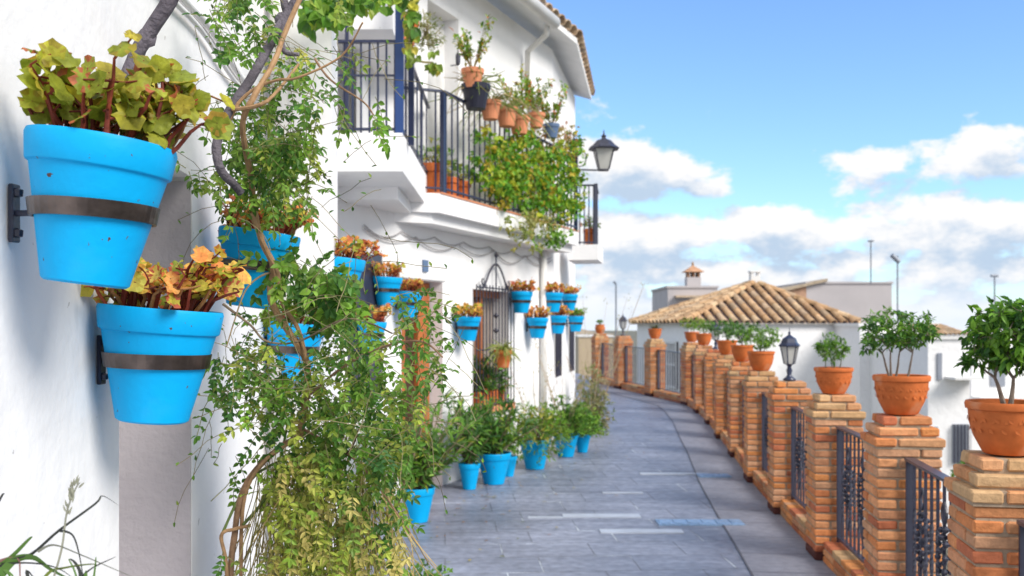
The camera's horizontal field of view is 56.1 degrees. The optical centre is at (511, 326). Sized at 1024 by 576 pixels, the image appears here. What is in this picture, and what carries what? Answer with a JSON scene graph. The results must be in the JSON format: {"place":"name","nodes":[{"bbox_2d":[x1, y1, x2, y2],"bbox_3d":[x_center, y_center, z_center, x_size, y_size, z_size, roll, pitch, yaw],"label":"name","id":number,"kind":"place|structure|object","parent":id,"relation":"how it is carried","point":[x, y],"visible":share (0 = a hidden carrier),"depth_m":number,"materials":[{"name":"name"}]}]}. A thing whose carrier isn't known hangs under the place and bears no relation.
{"place":"outdoors","nodes":[
{"label":"outdoors","id":0,"kind":"place"},
{"bbox_2d":[358,384,751,575],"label":"path","id":1,"kind":"structure","parent":0,"point":[618,458],"depth_m":7.76,"materials":[{"name":"stone"}]},
{"bbox_2d":[0,0,417,575],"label":"white house","id":2,"kind":"structure","parent":1,"relation":"on","point":[62,427],"depth_m":2.06,"materials":[{"name":"paint"}]},
{"bbox_2d":[0,475,129,575],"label":"grass tuft","id":3,"kind":"object","parent":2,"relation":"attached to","point":[7,564],"visible":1,"depth_m":1.30,"materials":[{"name":"plant"}]},
{"bbox_2d":[8,30,234,288],"bbox_3d":[-0.606,-0.251,1.528,0.331,0.382,0.306,0,0,-32],"label":"wall flower pot","id":4,"kind":"object","parent":2,"relation":"attached to","point":[98,184],"depth_m":1.46,"materials":[{"name":"blue paint"}]},
{"bbox_2d":[80,244,250,424],"bbox_3d":[-0.689,0.016,1.947,0.318,0.357,0.321,0,0,0],"label":"wall flower pot","id":5,"kind":"object","parent":2,"relation":"attached to","point":[153,358],"depth_m":1.86,"materials":[{"name":"blue paint"}]},
{"bbox_2d":[121,0,302,195],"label":"grey vine branch","id":6,"kind":"object","parent":2,"relation":"attached to","point":[148,32],"visible":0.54,"depth_m":2.35,"materials":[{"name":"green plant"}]},
{"bbox_2d":[176,1,262,110],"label":"wall cable","id":7,"kind":"object","parent":2,"relation":"attached to","point":[189,17],"depth_m":2.78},
{"bbox_2d":[180,0,267,104],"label":"wall cable","id":8,"kind":"object","parent":2,"relation":"attached to","point":[190,6],"depth_m":2.85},
{"bbox_2d":[208,194,318,309],"bbox_3d":[-0.740,-0.226,2.897,0.283,0.350,0.316,0,0,-39],"label":"wall flower pot","id":9,"kind":"object","parent":2,"relation":"attached to","point":[248,241],"depth_m":2.81,"materials":[{"name":"blue paint"}]},
{"bbox_2d":[269,0,289,572],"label":"drainpipe","id":10,"kind":"object","parent":2,"relation":"attached to","point":[284,100],"visible":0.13,"depth_m":3.90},
{"bbox_2d":[262,308,323,381],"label":"wall flower pot","id":11,"kind":"object","parent":2,"relation":"attached to","point":[289,349],"depth_m":3.88,"materials":[{"name":"blue paint"}]},
{"bbox_2d":[297,0,407,43],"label":"hanging creeper","id":12,"kind":"object","parent":2,"relation":"attached to","point":[314,16],"visible":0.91,"depth_m":3.40,"materials":[{"name":"green plant"}]},
{"bbox_2d":[334,235,387,282],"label":"wall flower pot","id":13,"kind":"object","parent":2,"relation":"attached to","point":[359,248],"depth_m":4.18,"materials":[{"name":"blue paint"}]},
{"bbox_2d":[338,9,429,213],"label":"balcony","id":14,"kind":"structure","parent":2,"relation":"attached to","point":[398,177],"depth_m":6.91,"materials":[{"name":"white paint"}]},
{"bbox_2d":[356,49,373,132],"bbox_3d":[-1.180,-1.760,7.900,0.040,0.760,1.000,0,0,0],"label":"door leaf","id":15,"kind":"structure","parent":14,"relation":"in","point":[364,82],"depth_m":7.50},
{"bbox_2d":[400,0,442,76],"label":"post creeper","id":16,"kind":"object","parent":14,"relation":"attached to","point":[411,18],"visible":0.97,"depth_m":6.68,"materials":[{"name":"green plant"}]},
{"bbox_2d":[414,10,445,51],"bbox_3d":[-0.721,-2.522,8.197,0.336,0.369,0.350,0,0,28],"label":"hanging plant","id":17,"kind":"object","parent":2,"relation":"hanging from","point":[427,35],"visible":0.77,"depth_m":8.18,"materials":[{"name":"green plant"}]},
{"bbox_2d":[173,0,508,575],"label":"jasmine vine","id":18,"kind":"object","parent":1,"relation":"on","point":[304,534],"visible":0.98,"depth_m":2.50,"materials":[{"name":"green plant"}]},
{"bbox_2d":[354,385,491,522],"bbox_3d":[-0.743,1.010,7.620,1.162,1.061,1.096,0,0,-28],"label":"floor flower pot","id":19,"kind":"object","parent":1,"relation":"on","point":[425,490],"visible":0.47,"depth_m":7.51,"materials":[{"name":"blue paint"}]},
{"bbox_2d":[397,559,452,575],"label":"weed","id":20,"kind":"object","parent":1,"relation":"on","point":[420,569],"visible":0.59,"depth_m":5.41,"materials":[{"name":"green plant"}]},
{"bbox_2d":[338,0,594,517],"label":"long white house","id":21,"kind":"structure","parent":1,"relation":"on","point":[543,40],"depth_m":10.04,"materials":[{"name":"paint"}]},
{"bbox_2d":[347,254,381,402],"bbox_3d":[-1.221,0.005,7.906,0.080,1.210,0.457,0,0,23],"label":"window","id":22,"kind":"structure","parent":21,"relation":"in","point":[370,297],"depth_m":7.91,"materials":[{"name":"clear glass"}]},
{"bbox_2d":[356,303,394,349],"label":"wall flower pot","id":23,"kind":"object","parent":21,"relation":"attached to","point":[378,317],"depth_m":7.73,"materials":[{"name":"blue paint"}]},
{"bbox_2d":[368,260,405,305],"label":"wall flower pot","id":24,"kind":"object","parent":21,"relation":"attached to","point":[389,285],"depth_m":7.94,"materials":[{"name":"ceramic"}]},
{"bbox_2d":[395,277,424,317],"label":"wall flower pot","id":25,"kind":"object","parent":21,"relation":"attached to","point":[415,284],"depth_m":8.28,"materials":[{"name":"ceramic"}]},
{"bbox_2d":[401,283,428,438],"bbox_3d":[-0.987,0.560,8.923,0.085,1.960,0.772,0,0,23],"label":"door","id":26,"kind":"structure","parent":21,"relation":"in","point":[425,298],"depth_m":9.06,"materials":[{"name":"brown wood"}]},
{"bbox_2d":[428,11,443,161],"bbox_3d":[-0.825,-2.150,9.321,0.040,1.820,0.652,0,0,23],"label":"balcony door","id":27,"kind":"structure","parent":21,"relation":"in","point":[438,81],"depth_m":9.44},
{"bbox_2d":[364,224,551,259],"bbox_3d":[-0.364,-0.813,9.892,0.011,0.106,4.351,0,0,23],"label":"wall cable","id":28,"kind":"object","parent":21,"relation":"attached to","point":[445,243],"depth_m":9.20,"materials":[{"name":"grey"}]},
{"bbox_2d":[364,228,551,265],"bbox_3d":[-0.359,-0.769,9.890,0.011,0.134,4.351,0,0,23],"label":"wall cable","id":29,"kind":"object","parent":21,"relation":"attached to","point":[451,248],"depth_m":9.40,"materials":[{"name":"grey"}]},
{"bbox_2d":[453,302,483,340],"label":"wall flower pot","id":30,"kind":"object","parent":21,"relation":"attached to","point":[471,321],"depth_m":9.36,"materials":[{"name":"ceramic"}]},
{"bbox_2d":[449,14,496,86],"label":"hanging pot","id":31,"kind":"object","parent":21,"relation":"hanging from","point":[466,54],"visible":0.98,"depth_m":8.87,"materials":[{"name":"ceramic"}]},
{"bbox_2d":[473,354,497,407],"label":"window pot","id":32,"kind":"object","parent":21,"relation":"on","point":[489,385],"depth_m":10.03,"materials":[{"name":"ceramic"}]},
{"bbox_2d":[394,86,578,252],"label":"long balcony","id":33,"kind":"structure","parent":21,"relation":"attached to","point":[442,210],"depth_m":9.00,"materials":[{"name":"white paint"}]},
{"bbox_2d":[418,137,450,192],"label":"balcony pot","id":34,"kind":"object","parent":33,"relation":"on","point":[429,166],"visible":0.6,"depth_m":8.67,"materials":[{"name":"ceramic"}]},
{"bbox_2d":[447,148,464,195],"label":"balcony pot","id":35,"kind":"object","parent":33,"relation":"on","point":[449,179],"visible":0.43,"depth_m":8.99,"materials":[{"name":"ceramic"}]},
{"bbox_2d":[449,159,473,198],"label":"balcony pot","id":36,"kind":"object","parent":33,"relation":"on","point":[465,182],"visible":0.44,"depth_m":9.20,"materials":[{"name":"ceramic"}]},
{"bbox_2d":[430,65,516,110],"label":"hanging pot","id":37,"kind":"object","parent":33,"relation":"hanging from","point":[478,91],"visible":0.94,"depth_m":8.92,"materials":[{"name":"black plastic"}]},
{"bbox_2d":[448,92,538,139],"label":"hanging pot","id":38,"kind":"object","parent":33,"relation":"hanging from","point":[490,112],"visible":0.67,"depth_m":9.25,"materials":[{"name":"ceramic"}]},
{"bbox_2d":[456,90,562,158],"bbox_3d":[-0.021,-2.025,9.667,1.013,0.702,0.772,0,0,26],"label":"hanging pot","id":39,"kind":"object","parent":33,"relation":"hanging from","point":[505,119],"visible":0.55,"depth_m":9.62,"materials":[{"name":"ceramic"}]},
{"bbox_2d":[489,68,535,135],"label":"hanging pot","id":40,"kind":"object","parent":33,"relation":"hanging from","point":[520,122],"visible":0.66,"depth_m":9.92,"materials":[{"name":"ceramic"}]},
{"bbox_2d":[466,85,589,255],"bbox_3d":[0.263,-1.633,10.501,0.361,1.761,3.083,0,0,22],"label":"balcony ivy","id":41,"kind":"object","parent":33,"relation":"attached to","point":[506,183],"visible":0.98,"depth_m":10.32,"materials":[{"name":"green plant"}]},
{"bbox_2d":[518,64,554,128],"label":"hanging pot","id":42,"kind":"object","parent":33,"relation":"hanging from","point":[535,115],"visible":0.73,"depth_m":10.36,"materials":[{"name":"ceramic"}]},
{"bbox_2d":[536,80,568,138],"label":"hanging pot","id":43,"kind":"object","parent":33,"relation":"hanging from","point":[555,127],"visible":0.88,"depth_m":10.78,"materials":[{"name":"blue"}]},
{"bbox_2d":[473,252,514,412],"bbox_3d":[-0.266,0.050,10.323,0.283,1.720,1.044,0,0,23],"label":"window","id":44,"kind":"structure","parent":21,"relation":"in","point":[485,333],"depth_m":10.31,"materials":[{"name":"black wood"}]},
{"bbox_2d":[482,351,514,404],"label":"window pot","id":45,"kind":"object","parent":21,"relation":"on","point":[502,389],"depth_m":10.38,"materials":[{"name":"ceramic"}]},
{"bbox_2d":[483,339,522,370],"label":"hanging pot","id":46,"kind":"object","parent":21,"relation":"hanging from","point":[503,354],"visible":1,"depth_m":9.84,"materials":[{"name":"ceramic"}]},
{"bbox_2d":[510,279,539,312],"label":"wall flower pot","id":47,"kind":"object","parent":21,"relation":"attached to","point":[521,298],"depth_m":10.62,"materials":[{"name":"ceramic"}]},
{"bbox_2d":[525,305,551,337],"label":"wall flower pot","id":48,"kind":"object","parent":21,"relation":"attached to","point":[536,325],"depth_m":11.07,"materials":[{"name":"blue paint"}]},
{"bbox_2d":[544,281,565,311],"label":"wall flower pot","id":49,"kind":"object","parent":21,"relation":"attached to","point":[554,300],"depth_m":11.52,"materials":[{"name":"ceramic"}]},
{"bbox_2d":[555,303,561,376],"bbox_3d":[0.605,0.150,12.446,0.018,0.980,0.540,0,0,10],"label":"window","id":50,"kind":"structure","parent":21,"relation":"in","point":[558,337],"depth_m":12.44,"materials":[{"name":"black glass"}]},
{"bbox_2d":[550,305,572,333],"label":"wall flower pot","id":51,"kind":"object","parent":21,"relation":"attached to","point":[558,321],"depth_m":11.93,"materials":[{"name":"ceramic"}]},
{"bbox_2d":[561,283,581,309],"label":"wall flower pot","id":52,"kind":"object","parent":21,"relation":"attached to","point":[569,299],"depth_m":12.68,"materials":[{"name":"ceramic"}]},
{"bbox_2d":[566,308,586,331],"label":"wall flower pot","id":53,"kind":"object","parent":21,"relation":"attached to","point":[576,322],"depth_m":13.32,"materials":[{"name":"ceramic"}]},
{"bbox_2d":[568,183,602,263],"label":"end balcony","id":54,"kind":"structure","parent":21,"relation":"attached to","point":[588,253],"depth_m":12.60,"materials":[{"name":"white paint"}]},
{"bbox_2d":[573,130,618,170],"bbox_3d":[1.064,-2.259,12.300,0.607,0.527,0.384,0,0,0],"label":"wall lantern","id":55,"kind":"object","parent":21,"relation":"attached to","point":[603,149],"depth_m":12.21,"materials":[{"name":"metal"}]},
{"bbox_2d":[439,391,499,489],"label":"floor flower pot","id":56,"kind":"object","parent":1,"relation":"on","point":[469,466],"visible":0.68,"depth_m":8.99,"materials":[{"name":"blue paint"}]},
{"bbox_2d":[452,394,541,484],"bbox_3d":[-0.197,1.080,9.374,0.818,0.891,0.905,0,0,44],"label":"floor flower pot","id":57,"kind":"object","parent":1,"relation":"on","point":[496,458],"visible":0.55,"depth_m":9.24,"materials":[{"name":"blue paint"}]},
{"bbox_2d":[502,434,530,476],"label":"floor flower pot","id":58,"kind":"object","parent":1,"relation":"on","point":[511,467],"visible":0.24,"depth_m":9.71,"materials":[{"name":"blue paint"}]},
{"bbox_2d":[501,339,572,469],"bbox_3d":[0.250,0.818,10.208,0.853,1.384,0.910,0,0,0],"label":"floor flower pot","id":59,"kind":"object","parent":1,"relation":"on","point":[536,457],"visible":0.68,"depth_m":10.12,"materials":[{"name":"blue paint"}]},
{"bbox_2d":[532,338,598,457],"bbox_3d":[0.640,0.800,11.049,0.740,1.385,0.763,0,0,-29],"label":"floor flower pot","id":60,"kind":"object","parent":1,"relation":"on","point":[581,424],"visible":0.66,"depth_m":10.97,"materials":[{"name":"blue paint"}]},
{"bbox_2d":[566,403,608,452],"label":"floor flower pot","id":61,"kind":"object","parent":1,"relation":"on","point":[582,444],"visible":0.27,"depth_m":11.31,"materials":[{"name":"blue paint"}]},
{"bbox_2d":[566,283,644,432],"bbox_3d":[1.220,0.441,13.253,1.108,2.102,1.187,0,0,-27],"label":"dry shrub","id":62,"kind":"object","parent":1,"relation":"on","point":[594,398],"visible":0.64,"depth_m":13.22,"materials":[{"name":"green plant"}]},
{"bbox_2d":[528,472,707,532],"bbox_3d":[1.034,1.525,8.639,1.276,0.034,3.053,0,0,16],"label":"path inlay","id":63,"kind":"object","parent":1,"relation":"on","point":[628,516],"visible":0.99,"depth_m":7.76,"materials":[{"name":"stone"}]},
{"bbox_2d":[655,519,744,525],"bbox_3d":[1.473,1.532,7.533,0.670,0.020,0.200,0,0,0],"label":"service cover","id":64,"kind":"object","parent":1,"relation":"on","point":[691,522],"visible":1,"depth_m":7.47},
{"bbox_2d":[575,373,836,575],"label":"path border","id":65,"kind":"object","parent":1,"relation":"on","point":[744,501],"visible":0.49,"depth_m":8.25,"materials":[{"name":"stone"}]},
{"bbox_2d":[590,334,609,381],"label":"brick pillar","id":66,"kind":"structure","parent":65,"relation":"on","point":[595,339],"depth_m":21.26,"materials":[{"name":"brick"}]},
{"bbox_2d":[613,336,632,388],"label":"brick pillar","id":67,"kind":"structure","parent":65,"relation":"on","point":[619,376],"depth_m":19.77,"materials":[{"name":"brick"}]},
{"bbox_2d":[621,383,644,393],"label":"brick curb","id":68,"kind":"structure","parent":65,"relation":"on","point":[632,387],"depth_m":19.11,"materials":[{"name":"brick"}]},
{"bbox_2d":[625,346,644,385],"bbox_3d":[2.512,0.783,19.100,0.048,0.792,1.324,0,0,-15],"label":"railing","id":69,"kind":"object","parent":68,"relation":"on","point":[626,364],"visible":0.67,"depth_m":19.20,"materials":[{"name":"grey metal"}]},
{"bbox_2d":[643,339,666,396],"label":"brick pillar","id":70,"kind":"structure","parent":65,"relation":"on","point":[652,347],"depth_m":18.16,"materials":[{"name":"brick"}]},
{"bbox_2d":[653,390,680,402],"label":"brick curb","id":71,"kind":"structure","parent":65,"relation":"on","point":[669,395],"depth_m":17.50,"materials":[{"name":"brick"}]},
{"bbox_2d":[658,350,680,393],"bbox_3d":[2.926,0.824,17.500,0.048,0.792,1.318,0,0,-14],"label":"railing","id":72,"kind":"object","parent":71,"relation":"on","point":[659,371],"visible":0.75,"depth_m":17.70,"materials":[{"name":"grey metal"}]},
{"bbox_2d":[679,342,698,405],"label":"brick pillar","id":73,"kind":"structure","parent":65,"relation":"on","point":[686,349],"depth_m":16.55,"materials":[{"name":"brick"}]},
{"bbox_2d":[678,316,702,341],"bbox_3d":[3.138,0.037,16.716,0.472,0.453,0.397,0,0,15],"label":"terracotta planter","id":74,"kind":"object","parent":73,"relation":"on","point":[690,336],"visible":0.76,"depth_m":16.63,"materials":[{"name":"ceramic"}]},
{"bbox_2d":[692,345,712,413],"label":"brick pillar","id":75,"kind":"structure","parent":65,"relation":"on","point":[698,374],"depth_m":15.36,"materials":[{"name":"brick"}]},
{"bbox_2d":[691,319,713,344],"bbox_3d":[3.121,0.076,15.488,0.439,0.434,0.421,0,0,44],"label":"terracotta planter","id":76,"kind":"object","parent":75,"relation":"on","point":[703,338],"visible":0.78,"depth_m":15.43,"materials":[{"name":"ceramic"}]},
{"bbox_2d":[576,378,829,575],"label":"path joints","id":77,"kind":"object","parent":65,"relation":"on","point":[725,509],"visible":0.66,"depth_m":8.06,"materials":[{"name":"grey"}]},
{"bbox_2d":[703,349,720,424],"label":"brick pillar","id":78,"kind":"structure","parent":65,"relation":"on","point":[710,356],"depth_m":13.96,"materials":[{"name":"brick"}]},
{"bbox_2d":[712,355,734,438],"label":"brick pillar","id":79,"kind":"structure","parent":65,"relation":"on","point":[721,363],"depth_m":12.46,"materials":[{"name":"brick"}]},
{"bbox_2d":[707,319,746,354],"bbox_3d":[2.817,0.126,12.586,0.536,0.474,0.422,0,0,0],"label":"terracotta planter","id":80,"kind":"object","parent":79,"relation":"on","point":[724,347],"visible":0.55,"depth_m":12.53,"materials":[{"name":"ceramic"}]},
{"bbox_2d":[726,361,754,456],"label":"brick pillar","id":81,"kind":"structure","parent":65,"relation":"on","point":[736,372],"depth_m":10.96,"materials":[{"name":"brick"}]},
{"bbox_2d":[723,322,763,361],"bbox_3d":[2.690,0.166,11.095,0.491,0.464,0.410,0,0,0],"label":"terracotta planter","id":82,"kind":"object","parent":81,"relation":"on","point":[739,353],"visible":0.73,"depth_m":11.03,"materials":[{"name":"ceramic"}]},
{"bbox_2d":[741,371,777,482],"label":"brick pillar","id":83,"kind":"structure","parent":65,"relation":"on","point":[755,384],"depth_m":9.36,"materials":[{"name":"brick"}]},
{"bbox_2d":[739,325,782,370],"bbox_3d":[2.464,0.201,9.495,0.428,0.459,0.382,0,0,0],"label":"terracotta planter","id":84,"kind":"object","parent":83,"relation":"on","point":[760,360],"visible":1,"depth_m":9.43,"materials":[{"name":"ceramic"}]},
{"bbox_2d":[753,470,768,498],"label":"brick curb","id":85,"kind":"structure","parent":65,"relation":"on","point":[760,482],"depth_m":8.94,"materials":[{"name":"brick"}]},
{"bbox_2d":[761,392,768,472],"bbox_3d":[2.388,1.021,8.750,0.082,0.773,1.176,0,0,6],"label":"railing","id":86,"kind":"object","parent":85,"relation":"on","point":[765,422],"visible":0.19,"depth_m":9.23,"materials":[{"name":"black metal"}]},
{"bbox_2d":[765,380,813,514],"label":"brick pillar","id":87,"kind":"structure","parent":65,"relation":"on","point":[782,396],"depth_m":7.86,"materials":[{"name":"brick"}]},
{"bbox_2d":[778,328,799,380],"bbox_3d":[2.311,0.227,8.000,0.184,0.440,0.160,0,0,0],"label":"pillar lantern","id":88,"kind":"object","parent":87,"relation":"on","point":[789,345],"visible":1,"depth_m":7.96,"materials":[{"name":"black metal"}]},
{"bbox_2d":[780,499,806,541],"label":"brick curb","id":89,"kind":"structure","parent":65,"relation":"on","point":[793,513],"depth_m":7.36,"materials":[{"name":"brick"}]},
{"bbox_2d":[790,406,806,509],"bbox_3d":[2.236,1.028,7.225,0.083,0.760,1.225,0,0,6],"label":"railing","id":90,"kind":"object","parent":89,"relation":"on","point":[798,475],"visible":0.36,"depth_m":7.59,"materials":[{"name":"black metal"}]},
{"bbox_2d":[803,393,865,560],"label":"brick pillar","id":91,"kind":"structure","parent":65,"relation":"on","point":[826,414],"depth_m":6.31,"materials":[{"name":"brick"}]},
{"bbox_2d":[810,331,853,393],"bbox_3d":[2.167,0.237,6.475,0.294,0.420,0.309,0,0,0],"label":"terracotta planter","id":92,"kind":"object","parent":91,"relation":"on","point":[833,380],"visible":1,"depth_m":6.39,"materials":[{"name":"ceramic"}]},
{"bbox_2d":[823,541,864,575],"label":"brick curb","id":93,"kind":"structure","parent":65,"relation":"on","point":[840,559],"depth_m":5.91,"materials":[{"name":"brick"}]},
{"bbox_2d":[836,426,864,563],"bbox_3d":[2.080,1.028,5.690,0.082,0.760,1.196,0,0,6],"label":"railing","id":94,"kind":"object","parent":93,"relation":"on","point":[843,487],"visible":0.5,"depth_m":5.99,"materials":[{"name":"black metal"}]},
{"bbox_2d":[860,413,945,575],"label":"brick pillar","id":95,"kind":"structure","parent":65,"relation":"on","point":[890,442],"depth_m":4.79,"materials":[{"name":"brick"}]},
{"bbox_2d":[858,305,943,414],"bbox_3d":[1.983,0.166,4.928,0.464,0.563,0.378,0,0,0],"label":"terracotta planter","id":96,"kind":"object","parent":95,"relation":"on","point":[900,394],"visible":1,"depth_m":4.86,"materials":[{"name":"ceramic"}]},
{"bbox_2d":[904,457,950,575],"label":"railing","id":97,"kind":"object","parent":95,"relation":"attached to","point":[913,535],"visible":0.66,"depth_m":4.49,"materials":[{"name":"black metal"}]},
{"bbox_2d":[944,450,1023,575],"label":"brick pillar","id":98,"kind":"structure","parent":65,"relation":"on","point":[986,499],"depth_m":3.27,"materials":[{"name":"brick"}]},
{"bbox_2d":[953,295,1023,455],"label":"terracotta planter","id":99,"kind":"object","parent":98,"relation":"on","point":[996,427],"visible":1,"depth_m":3.33,"materials":[{"name":"ceramic"}]},
{"bbox_2d":[1016,520,1023,575],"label":"railing","id":100,"kind":"object","parent":98,"relation":"attached to","point":[1020,523],"visible":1,"depth_m":3.21,"materials":[{"name":"black metal"}]},
{"bbox_2d":[575,335,613,376],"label":"distant cream house","id":101,"kind":"structure","parent":0,"point":[584,349],"depth_m":60.00,"materials":[{"name":"beige"}]},
{"bbox_2d":[651,262,718,310],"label":"chimney house","id":102,"kind":"structure","parent":0,"point":[665,296],"depth_m":45.07,"materials":[{"name":"paint"}]},
{"bbox_2d":[628,271,860,394],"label":"tiled roof house","id":103,"kind":"structure","parent":0,"point":[755,300],"depth_m":31.24,"materials":[{"name":"tile"}]},
{"bbox_2d":[664,341,677,388],"bbox_3d":[5.228,1.240,31.511,0.130,1.560,0.960,0,0,-12],"label":"window","id":104,"kind":"structure","parent":103,"relation":"in","point":[671,345],"depth_m":31.38,"materials":[{"name":"glass"}]},
{"bbox_2d":[593,331,948,575],"bbox_3d":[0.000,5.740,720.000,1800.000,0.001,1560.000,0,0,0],"label":"ground","id":105,"kind":"structure","parent":0,"point":[632,335],"depth_m":313.69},
{"bbox_2d":[832,323,941,451],"bbox_3d":[11.697,2.812,32.500,2.504,5.856,7.120,0,0,0],"label":"white annex","id":106,"kind":"object","parent":105,"relation":"on","point":[859,387],"visible":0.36,"depth_m":29.11,"materials":[{"name":"paint"}]},
{"bbox_2d":[944,330,1023,449],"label":"pale lilac house","id":107,"kind":"structure","parent":105,"relation":"on","point":[987,388],"depth_m":33.00,"materials":[{"name":"grey"}]},
{"bbox_2d":[546,0,1023,330],"label":"sky","id":108,"kind":"structure","parent":0,"point":[778,139],"materials":[{"name":"blue"}]},
{"bbox_2d":[776,278,892,322],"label":"grey block","id":109,"kind":"structure","parent":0,"point":[859,299],"depth_m":48.00,"materials":[{"name":"paint"}]},
{"bbox_2d":[871,324,986,541],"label":"terraced white house","id":110,"kind":"structure","parent":0,"point":[943,406],"depth_m":25.00,"materials":[{"name":"paint"}]},
{"bbox_2d":[953,424,968,463],"bbox_3d":[11.653,3.035,24.947,0.391,1.014,0.125,0,0,0],"label":"window","id":111,"kind":"structure","parent":110,"relation":"in","point":[960,431],"depth_m":24.91,"materials":[{"name":"grey"}]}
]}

